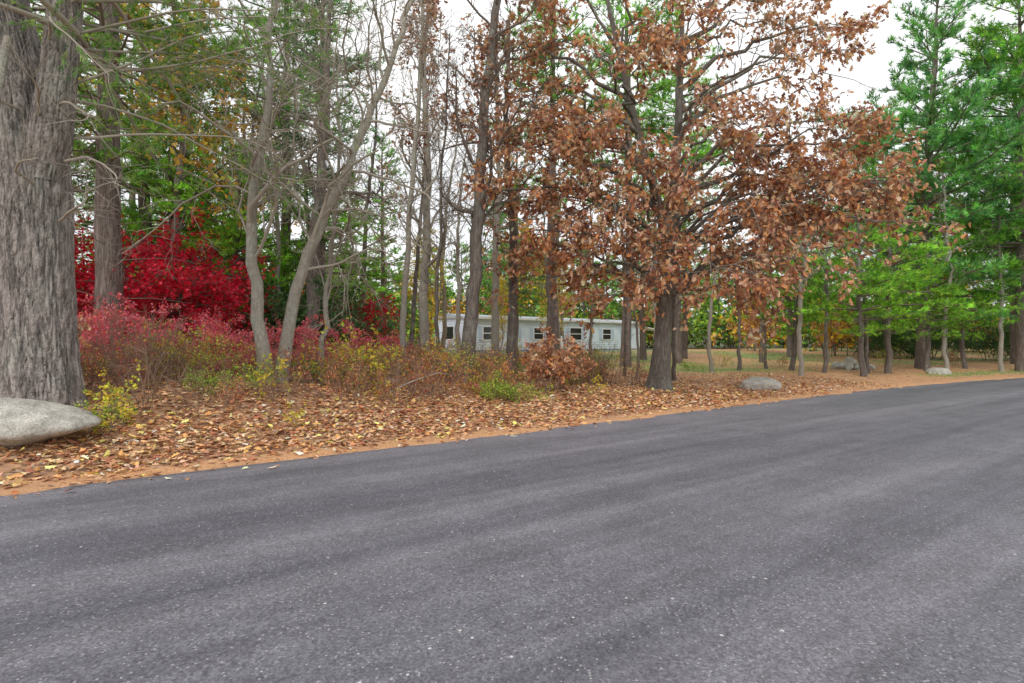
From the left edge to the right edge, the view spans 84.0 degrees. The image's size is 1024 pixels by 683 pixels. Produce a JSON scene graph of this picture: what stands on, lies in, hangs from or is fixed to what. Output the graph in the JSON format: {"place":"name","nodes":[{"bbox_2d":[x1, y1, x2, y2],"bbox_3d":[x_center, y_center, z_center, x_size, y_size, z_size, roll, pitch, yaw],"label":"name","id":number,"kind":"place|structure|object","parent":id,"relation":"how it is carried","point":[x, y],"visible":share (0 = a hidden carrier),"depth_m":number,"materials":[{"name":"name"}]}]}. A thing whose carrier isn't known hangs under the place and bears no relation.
{"place":"outdoors","nodes":[
{"label":"outdoors","id":0,"kind":"place"},
{"bbox_2d":[0,378,1023,682],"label":"road","id":1,"kind":"structure","parent":0,"point":[872,536],"depth_m":4.20,"materials":[{"name":"grey asphalt"}]},
{"bbox_2d":[0,337,1023,495],"bbox_3d":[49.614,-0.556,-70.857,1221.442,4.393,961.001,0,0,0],"label":"ground","id":2,"kind":"structure","parent":0,"point":[895,379],"depth_m":10.67,"materials":[{"name":"brown soil"}]},
{"bbox_2d":[0,398,100,447],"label":"boulder","id":3,"kind":"object","parent":2,"relation":"on","point":[23,422],"visible":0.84,"depth_m":7.24,"materials":[{"name":"stone"}]},
{"bbox_2d":[74,213,128,322],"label":"red japanese maple tree","id":4,"kind":"object","parent":2,"relation":"on","point":[83,248],"visible":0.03,"depth_m":15.38,"materials":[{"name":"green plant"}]},
{"bbox_2d":[32,6,173,283],"bbox_3d":[-14.107,-5.554,17.419,6.190,13.222,5.654,0,0,-12],"label":"pine tree","id":5,"kind":"object","parent":2,"relation":"on","point":[87,222],"visible":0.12,"depth_m":17.94,"materials":[{"name":"green plant"}]},
{"bbox_2d":[77,291,129,361],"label":"burning bush","id":6,"kind":"object","parent":2,"relation":"on","point":[87,311],"visible":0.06,"depth_m":13.05,"materials":[{"name":"red plant"}]},
{"bbox_2d":[80,315,146,380],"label":"burning bush","id":7,"kind":"object","parent":2,"relation":"on","point":[86,335],"visible":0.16,"depth_m":11.21,"materials":[{"name":"red plant"}]},
{"bbox_2d":[80,302,166,375],"bbox_3d":[-8.673,-0.007,12.164,2.040,1.727,2.367,0,0,-25],"label":"burning bush","id":8,"kind":"object","parent":2,"relation":"on","point":[95,328],"visible":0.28,"depth_m":12.22,"materials":[{"name":"red plant"}]},
{"bbox_2d":[78,292,185,361],"bbox_3d":[-9.530,-0.202,13.194,3.213,2.065,3.368,0,0,-13],"label":"burning bush","id":9,"kind":"object","parent":2,"relation":"on","point":[125,301],"visible":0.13,"depth_m":13.57,"materials":[{"name":"red plant"}]},
{"bbox_2d":[74,46,196,288],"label":"pine tree","id":10,"kind":"object","parent":2,"relation":"on","point":[133,197],"visible":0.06,"depth_m":29.46,"materials":[{"name":"green plant"}]},
{"bbox_2d":[29,0,265,367],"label":"pine tree","id":11,"kind":"object","parent":2,"relation":"on","point":[106,257],"visible":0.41,"depth_m":13.77,"materials":[{"name":"green plant"}]},
{"bbox_2d":[32,0,276,337],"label":"pine tree","id":12,"kind":"object","parent":2,"relation":"on","point":[142,199],"visible":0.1,"depth_m":20.93,"materials":[{"name":"green plant"}]},
{"bbox_2d":[41,0,274,333],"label":"golden maple tree","id":13,"kind":"object","parent":2,"relation":"on","point":[182,146],"visible":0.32,"depth_m":19.01,"materials":[{"name":"green plant"}]},
{"bbox_2d":[83,46,235,265],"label":"pine tree","id":14,"kind":"object","parent":2,"relation":"on","point":[134,203],"visible":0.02,"depth_m":25.25,"materials":[{"name":"green plant"}]},
{"bbox_2d":[72,0,247,349],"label":"pine tree","id":15,"kind":"object","parent":2,"relation":"on","point":[157,216],"visible":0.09,"depth_m":20.84,"materials":[{"name":"green plant"}]},
{"bbox_2d":[126,329,202,379],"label":"burning bush","id":16,"kind":"object","parent":2,"relation":"on","point":[161,333],"visible":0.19,"depth_m":11.83,"materials":[{"name":"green plant"}]},
{"bbox_2d":[74,201,276,343],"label":"red japanese maple tree","id":17,"kind":"object","parent":2,"relation":"on","point":[178,286],"visible":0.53,"depth_m":15.82,"materials":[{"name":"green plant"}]},
{"bbox_2d":[103,297,252,372],"bbox_3d":[-7.801,-0.080,13.389,2.892,1.858,3.031,0,0,40],"label":"burning bush","id":18,"kind":"object","parent":2,"relation":"on","point":[139,328],"visible":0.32,"depth_m":13.21,"materials":[{"name":"red plant"}]},
{"bbox_2d":[77,123,287,301],"bbox_3d":[-12.586,-3.234,20.782,7.347,9.076,6.520,0,0,8],"label":"young pine tree","id":19,"kind":"object","parent":2,"relation":"on","point":[138,218],"visible":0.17,"depth_m":20.00,"materials":[{"name":"green plant"}]},
{"bbox_2d":[0,0,410,407],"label":"pine tree","id":20,"kind":"object","parent":2,"relation":"on","point":[40,358],"visible":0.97,"depth_m":8.42,"materials":[{"name":"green plant"}]},
{"bbox_2d":[164,312,276,374],"bbox_3d":[-7.187,0.096,14.041,1.927,1.631,2.236,0,0,29],"label":"burning bush","id":21,"kind":"object","parent":2,"relation":"on","point":[212,325],"visible":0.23,"depth_m":13.73,"materials":[{"name":"red plant"}]},
{"bbox_2d":[188,328,254,376],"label":"burning bush","id":22,"kind":"object","parent":2,"relation":"on","point":[240,346],"visible":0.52,"depth_m":13.24,"materials":[{"name":"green plant"}]},
{"bbox_2d":[175,307,275,371],"bbox_3d":[-7.852,-0.011,15.485,2.630,1.919,2.267,0,0,29],"label":"burning bush","id":23,"kind":"object","parent":2,"relation":"on","point":[229,323],"visible":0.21,"depth_m":15.59,"materials":[{"name":"red plant"}]},
{"bbox_2d":[182,112,279,276],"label":"green maple tree","id":24,"kind":"object","parent":2,"relation":"on","point":[229,113],"visible":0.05,"depth_m":24.83,"materials":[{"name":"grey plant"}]},
{"bbox_2d":[168,36,301,292],"bbox_3d":[-12.533,-6.359,27.100,7.482,15.254,6.316,0,0,-25],"label":"golden maple tree","id":25,"kind":"object","parent":2,"relation":"on","point":[256,120],"visible":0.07,"depth_m":26.22,"materials":[{"name":"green plant"}]},
{"bbox_2d":[130,136,340,328],"bbox_3d":[-9.511,-2.868,20.039,5.977,8.320,6.735,0,0,33],"label":"young pine tree","id":26,"kind":"object","parent":2,"relation":"on","point":[233,233],"visible":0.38,"depth_m":19.04,"materials":[{"name":"green plant"}]},
{"bbox_2d":[109,0,380,383],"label":"bare maple tree","id":27,"kind":"object","parent":2,"relation":"on","point":[260,334],"visible":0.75,"depth_m":12.17,"materials":[{"name":"grey plant"}]},
{"bbox_2d":[204,9,305,343],"bbox_3d":[-8.756,-5.195,19.788,3.305,13.028,3.247,0,0,-21],"label":"bare tree","id":28,"kind":"object","parent":2,"relation":"on","point":[278,240],"visible":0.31,"depth_m":19.91,"materials":[{"name":"grey plant"}]},
{"bbox_2d":[213,23,304,319],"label":"bare tree","id":29,"kind":"object","parent":2,"relation":"on","point":[252,121],"visible":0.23,"depth_m":22.99,"materials":[{"name":"grey plant"}]},
{"bbox_2d":[220,314,309,367],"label":"burning bush","id":30,"kind":"object","parent":2,"relation":"on","point":[270,338],"visible":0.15,"depth_m":16.50,"materials":[{"name":"red plant"}]},
{"bbox_2d":[197,255,369,359],"bbox_3d":[-7.511,-0.742,19.807,5.150,3.803,5.710,0,0,0],"label":"rhododendron bush","id":31,"kind":"object","parent":2,"relation":"on","point":[278,302],"visible":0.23,"depth_m":18.50,"materials":[{"name":"green plant"}]},
{"bbox_2d":[241,8,337,290],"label":"bare tree","id":32,"kind":"object","parent":2,"relation":"on","point":[306,200],"visible":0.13,"depth_m":23.63,"materials":[{"name":"grey plant"}]},
{"bbox_2d":[206,0,382,298],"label":"pine tree","id":33,"kind":"object","parent":2,"relation":"on","point":[249,98],"visible":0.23,"depth_m":23.62,"materials":[{"name":"green plant"}]},
{"bbox_2d":[253,329,345,380],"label":"burning bush","id":34,"kind":"object","parent":2,"relation":"on","point":[310,337],"visible":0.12,"depth_m":15.52,"materials":[{"name":"red plant"}]},
{"bbox_2d":[227,0,400,368],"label":"bare oak tree","id":35,"kind":"object","parent":2,"relation":"on","point":[310,286],"visible":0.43,"depth_m":17.94,"materials":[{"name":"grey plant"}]},
{"bbox_2d":[219,171,410,318],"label":"young pine tree","id":36,"kind":"object","parent":2,"relation":"on","point":[342,217],"visible":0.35,"depth_m":22.40,"materials":[{"name":"green plant"}]},
{"bbox_2d":[244,0,389,354],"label":"pine tree","id":37,"kind":"object","parent":2,"relation":"on","point":[322,244],"visible":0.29,"depth_m":21.37,"materials":[{"name":"green plant"}]},
{"bbox_2d":[222,272,432,347],"bbox_3d":[-6.670,-0.790,20.257,6.087,3.807,5.171,0,0,31],"label":"rhododendron bush","id":38,"kind":"object","parent":2,"relation":"on","point":[354,310],"visible":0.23,"depth_m":20.54,"materials":[{"name":"green plant"}]},
{"bbox_2d":[271,314,385,358],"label":"burning bush","id":39,"kind":"object","parent":2,"relation":"on","point":[303,328],"visible":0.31,"depth_m":17.18,"materials":[{"name":"red plant"}]},
{"bbox_2d":[200,0,475,383],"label":"bare maple tree","id":40,"kind":"object","parent":2,"relation":"on","point":[346,170],"visible":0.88,"depth_m":12.39,"materials":[{"name":"grey plant"}]},
{"bbox_2d":[286,23,406,383],"bbox_3d":[-4.297,-3.342,14.170,2.818,9.120,2.560,0,0,43],"label":"bare maple tree","id":41,"kind":"object","parent":2,"relation":"on","point":[330,260],"visible":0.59,"depth_m":14.07,"materials":[{"name":"grey plant"}]},
{"bbox_2d":[306,319,391,371],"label":"burning bush","id":42,"kind":"object","parent":2,"relation":"on","point":[358,332],"visible":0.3,"depth_m":17.61,"materials":[{"name":"red plant"}]},
{"bbox_2d":[325,168,385,301],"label":"tree","id":43,"kind":"object","parent":2,"relation":"on","point":[344,270],"visible":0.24,"depth_m":28.93,"materials":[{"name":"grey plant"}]},
{"bbox_2d":[302,290,409,348],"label":"red japanese maple tree","id":44,"kind":"object","parent":2,"relation":"on","point":[366,308],"visible":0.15,"depth_m":24.41,"materials":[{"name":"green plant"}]},
{"bbox_2d":[305,294,409,353],"bbox_3d":[-6.717,-0.411,24.201,4.758,3.170,4.292,0,0,-28],"label":"rhododendron bush","id":45,"kind":"object","parent":2,"relation":"on","point":[389,310],"visible":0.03,"depth_m":23.97,"materials":[{"name":"green plant"}]},
{"bbox_2d":[296,54,419,323],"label":"bare tree","id":46,"kind":"object","parent":2,"relation":"on","point":[365,246],"visible":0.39,"depth_m":25.86,"materials":[{"name":"grey plant"}]},
{"bbox_2d":[333,132,436,344],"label":"pine tree","id":47,"kind":"object","parent":2,"relation":"on","point":[382,267],"visible":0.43,"depth_m":32.89,"materials":[{"name":"green plant"}]},
{"bbox_2d":[364,329,419,370],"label":"burning bush","id":48,"kind":"object","parent":2,"relation":"on","point":[396,338],"visible":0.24,"depth_m":20.06,"materials":[{"name":"red plant"}]},
{"bbox_2d":[351,0,471,356],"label":"tree","id":49,"kind":"object","parent":2,"relation":"on","point":[423,312],"visible":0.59,"depth_m":20.04,"materials":[{"name":"grey plant"}]},
{"bbox_2d":[400,227,453,329],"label":"yellow maple tree","id":50,"kind":"object","parent":2,"relation":"on","point":[429,293],"visible":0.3,"depth_m":30.68,"materials":[{"name":"grey plant"}]},
{"bbox_2d":[381,0,477,378],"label":"bare maple tree","id":51,"kind":"object","parent":2,"relation":"on","point":[403,314],"visible":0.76,"depth_m":16.67,"materials":[{"name":"grey plant"}]},
{"bbox_2d":[371,43,489,353],"bbox_3d":[-4.406,-7.168,29.799,6.670,17.263,3.805,0,0,-31],"label":"bare tree","id":52,"kind":"object","parent":2,"relation":"on","point":[413,311],"visible":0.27,"depth_m":29.41,"materials":[{"name":"grey plant"}]},
{"bbox_2d":[389,24,495,361],"bbox_3d":[-2.033,-4.154,17.194,3.075,10.998,2.138,0,0,-41],"label":"bare maple tree","id":53,"kind":"object","parent":2,"relation":"on","point":[436,293],"visible":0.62,"depth_m":17.19,"materials":[{"name":"grey plant"}]},
{"bbox_2d":[413,67,476,354],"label":"bare tree","id":54,"kind":"object","parent":2,"relation":"on","point":[444,313],"visible":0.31,"depth_m":31.54,"materials":[{"name":"grey plant"}]},
{"bbox_2d":[0,366,907,498],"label":"fallen leaves","id":55,"kind":"object","parent":2,"relation":"on","point":[311,425],"depth_m":9.97,"materials":[{"name":"brown plant"}]},
{"bbox_2d":[431,118,503,360],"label":"bare tree","id":56,"kind":"object","parent":2,"relation":"on","point":[458,319],"visible":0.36,"depth_m":27.14,"materials":[{"name":"grey plant"}]},
{"bbox_2d":[432,50,534,253],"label":"bare tree","id":57,"kind":"object","parent":2,"relation":"on","point":[492,216],"visible":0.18,"depth_m":23.54,"materials":[{"name":"grey plant"}]},
{"bbox_2d":[417,0,554,364],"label":"bare oak tree","id":58,"kind":"object","parent":2,"relation":"on","point":[495,316],"visible":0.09,"depth_m":22.00,"materials":[{"name":"brown plant"}]},
{"bbox_2d":[399,0,577,383],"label":"oak tree","id":59,"kind":"object","parent":2,"relation":"on","point":[479,214],"visible":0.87,"depth_m":15.70,"materials":[{"name":"brown plant"}]},
{"bbox_2d":[488,274,518,357],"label":"yellow maple tree","id":60,"kind":"object","parent":2,"relation":"on","point":[501,320],"visible":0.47,"depth_m":29.99,"materials":[{"name":"grey plant"}]},
{"bbox_2d":[442,1,567,380],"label":"bare oak tree","id":61,"kind":"object","parent":2,"relation":"on","point":[511,331],"visible":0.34,"depth_m":18.00,"materials":[{"name":"brown plant"}]},
{"bbox_2d":[463,118,562,356],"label":"pine tree","id":62,"kind":"object","parent":2,"relation":"on","point":[503,262],"visible":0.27,"depth_m":35.73,"materials":[{"name":"green plant"}]},
{"bbox_2d":[72,284,978,437],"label":"roadside undergrowth","id":63,"kind":"object","parent":2,"relation":"on","point":[423,365],"visible":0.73,"depth_m":11.78,"materials":[{"name":"brown plant"}]},
{"bbox_2d":[524,190,555,347],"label":"slim tree","id":64,"kind":"object","parent":2,"relation":"on","point":[548,307],"visible":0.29,"depth_m":25.06,"materials":[{"name":"grey plant"}]},
{"bbox_2d":[445,348,636,352],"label":"skirt","id":65,"kind":"object","parent":2,"relation":"on","point":[561,349],"depth_m":48.85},
{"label":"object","id":66,"kind":"object","parent":65,"relation":"on","visible":0},
{"bbox_2d":[435,318,463,349],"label":"siding end","id":67,"kind":"object","parent":66,"relation":"attached to","point":[451,322],"visible":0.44,"depth_m":41.22,"materials":[{"name":"paint"}]},
{"bbox_2d":[438,314,634,321],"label":"roof","id":68,"kind":"structure","parent":66,"relation":"on","point":[449,316],"depth_m":44.77,"materials":[{"name":"metal"}]},
{"bbox_2d":[463,316,638,323],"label":"fascia","id":69,"kind":"structure","parent":68,"relation":"attached to","point":[480,317],"depth_m":46.30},
{"bbox_2d":[476,319,638,349],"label":"siding front","id":70,"kind":"object","parent":66,"relation":"attached to","point":[525,325],"visible":0.39,"depth_m":46.91,"materials":[{"name":"paint"}]},
{"bbox_2d":[76,179,1009,361],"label":"distant forest","id":71,"kind":"object","parent":2,"relation":"on","point":[724,325],"visible":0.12,"depth_m":56.15,"materials":[{"name":"plant"}]},
{"bbox_2d":[518,321,582,393],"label":"oak sapling","id":72,"kind":"object","parent":2,"relation":"on","point":[549,364],"visible":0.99,"depth_m":14.59,"materials":[{"name":"brown plant"}]},
{"bbox_2d":[485,0,633,352],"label":"pine tree","id":73,"kind":"object","parent":2,"relation":"on","point":[554,320],"visible":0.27,"depth_m":26.43,"materials":[{"name":"green plant"}]},
{"bbox_2d":[539,250,579,360],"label":"slim tree","id":74,"kind":"object","parent":2,"relation":"on","point":[561,317],"visible":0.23,"depth_m":32.91,"materials":[{"name":"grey plant"}]},
{"bbox_2d":[535,329,603,389],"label":"oak sapling","id":75,"kind":"object","parent":2,"relation":"on","point":[578,369],"visible":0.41,"depth_m":15.38,"materials":[{"name":"brown plant"}]},
{"bbox_2d":[556,196,621,370],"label":"slim tree","id":76,"kind":"object","parent":2,"relation":"on","point":[591,326],"visible":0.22,"depth_m":21.98,"materials":[{"name":"grey plant"}]},
{"bbox_2d":[538,0,709,366],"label":"pine tree","id":77,"kind":"object","parent":2,"relation":"on","point":[661,85],"visible":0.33,"depth_m":28.66,"materials":[{"name":"green plant"}]},
{"bbox_2d":[608,223,640,375],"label":"slim tree","id":78,"kind":"object","parent":2,"relation":"on","point":[625,330],"visible":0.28,"depth_m":22.49,"materials":[{"name":"grey plant"}]},
{"bbox_2d":[613,230,652,379],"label":"slim tree","id":79,"kind":"object","parent":2,"relation":"on","point":[637,343],"visible":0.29,"depth_m":20.95,"materials":[{"name":"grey plant"}]},
{"bbox_2d":[599,105,701,359],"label":"pine tree","id":80,"kind":"object","parent":2,"relation":"on","point":[642,341],"visible":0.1,"depth_m":35.83,"materials":[{"name":"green plant"}]},
{"bbox_2d":[654,171,708,380],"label":"slim tree","id":81,"kind":"object","parent":2,"relation":"on","point":[673,371],"visible":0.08,"depth_m":20.42,"materials":[{"name":"grey plant"}]},
{"bbox_2d":[607,0,766,363],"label":"pine tree","id":82,"kind":"object","parent":2,"relation":"on","point":[677,309],"visible":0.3,"depth_m":31.64,"materials":[{"name":"green plant"}]},
{"bbox_2d":[634,114,743,358],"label":"pine tree","id":83,"kind":"object","parent":2,"relation":"on","point":[684,345],"visible":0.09,"depth_m":37.78,"materials":[{"name":"green plant"}]},
{"bbox_2d":[431,0,970,390],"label":"oak tree","id":84,"kind":"object","parent":2,"relation":"on","point":[762,219],"visible":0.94,"depth_m":16.22,"materials":[{"name":"brown plant"}]},
{"bbox_2d":[685,165,746,371],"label":"slim tree","id":85,"kind":"object","parent":2,"relation":"on","point":[711,364],"visible":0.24,"depth_m":26.47,"materials":[{"name":"grey plant"}]},
{"bbox_2d":[711,189,751,369],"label":"slim tree","id":86,"kind":"object","parent":2,"relation":"on","point":[739,366],"visible":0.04,"depth_m":27.19,"materials":[{"name":"grey plant"}]},
{"bbox_2d":[738,377,781,390],"bbox_3d":[8.067,1.440,18.438,1.444,0.582,0.858,0,0,-2],"label":"boulder","id":87,"kind":"object","parent":2,"relation":"on","point":[761,383],"visible":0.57,"depth_m":18.10,"materials":[{"name":"stone"}]},
{"bbox_2d":[729,166,855,356],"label":"pine tree","id":88,"kind":"object","parent":2,"relation":"on","point":[789,347],"visible":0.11,"depth_m":40.80,"materials":[{"name":"green plant"}]},
{"bbox_2d":[752,129,837,375],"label":"slim tree","id":89,"kind":"object","parent":2,"relation":"on","point":[799,343],"visible":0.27,"depth_m":23.98,"materials":[{"name":"grey plant"}]},
{"bbox_2d":[741,236,852,370],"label":"young pine tree","id":90,"kind":"object","parent":2,"relation":"on","point":[794,303],"visible":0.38,"depth_m":26.72,"materials":[{"name":"green plant"}]},
{"bbox_2d":[799,189,858,372],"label":"slim tree","id":91,"kind":"object","parent":2,"relation":"on","point":[825,356],"visible":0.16,"depth_m":25.10,"materials":[{"name":"grey plant"}]},
{"bbox_2d":[830,357,875,369],"bbox_3d":[17.735,1.186,29.603,2.037,0.808,2.065,0,0,0],"label":"boulder","id":92,"kind":"object","parent":2,"relation":"on","point":[850,363],"visible":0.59,"depth_m":29.08,"materials":[{"name":"stone"}]},
{"bbox_2d":[838,205,894,372],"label":"slim tree","id":93,"kind":"object","parent":2,"relation":"on","point":[866,350],"visible":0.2,"depth_m":26.02,"materials":[{"name":"grey plant"}]},
{"bbox_2d":[794,208,940,376],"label":"young pine tree","id":94,"kind":"object","parent":2,"relation":"on","point":[904,280],"visible":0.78,"depth_m":23.78,"materials":[{"name":"green plant"}]},
{"bbox_2d":[812,95,970,353],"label":"pine tree","id":95,"kind":"object","parent":2,"relation":"on","point":[873,163],"visible":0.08,"depth_m":43.44,"materials":[{"name":"green plant"}]},
{"bbox_2d":[807,203,976,373],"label":"young pine tree","id":96,"kind":"object","parent":2,"relation":"on","point":[887,332],"visible":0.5,"depth_m":25.82,"materials":[{"name":"green plant"}]},
{"bbox_2d":[787,0,1023,368],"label":"pine tree","id":97,"kind":"object","parent":2,"relation":"on","point":[934,136],"visible":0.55,"depth_m":28.34,"materials":[{"name":"green plant"}]},
{"bbox_2d":[854,243,1006,370],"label":"young pine tree","id":98,"kind":"object","parent":2,"relation":"on","point":[928,320],"visible":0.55,"depth_m":27.81,"materials":[{"name":"green plant"}]},
{"bbox_2d":[874,155,1006,364],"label":"slim tree","id":99,"kind":"object","parent":2,"relation":"on","point":[938,173],"visible":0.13,"depth_m":33.77,"materials":[{"name":"grey plant"}]},
{"bbox_2d":[878,0,1023,371],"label":"pine tree","id":100,"kind":"object","parent":2,"relation":"on","point":[995,34],"visible":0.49,"depth_m":29.33,"materials":[{"name":"green plant"}]},
{"bbox_2d":[908,149,993,369],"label":"slim tree","id":101,"kind":"object","parent":2,"relation":"on","point":[943,351],"visible":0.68,"depth_m":28.00,"materials":[{"name":"grey plant"}]},
{"bbox_2d":[904,47,1023,363],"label":"pine tree","id":102,"kind":"object","parent":2,"relation":"on","point":[1012,334],"visible":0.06,"depth_m":36.01,"materials":[{"name":"green plant"}]},
{"bbox_2d":[912,246,1023,368],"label":"young pine tree","id":103,"kind":"object","parent":2,"relation":"on","point":[983,297],"visible":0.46,"depth_m":29.46,"materials":[{"name":"green plant"}]},
{"bbox_2d":[966,160,1023,371],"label":"slim tree","id":104,"kind":"object","parent":2,"relation":"on","point":[1000,348],"visible":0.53,"depth_m":28.54,"materials":[{"name":"grey plant"}]},
{"bbox_2d":[30,0,1023,335],"label":"sky","id":105,"kind":"structure","parent":0,"point":[871,70],"materials":[{"name":"white"}]},
{"bbox_2d":[476,350,1022,377],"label":"grass","id":106,"kind":"structure","parent":0,"point":[752,354],"depth_m":31.92,"materials":[{"name":"green plant"}]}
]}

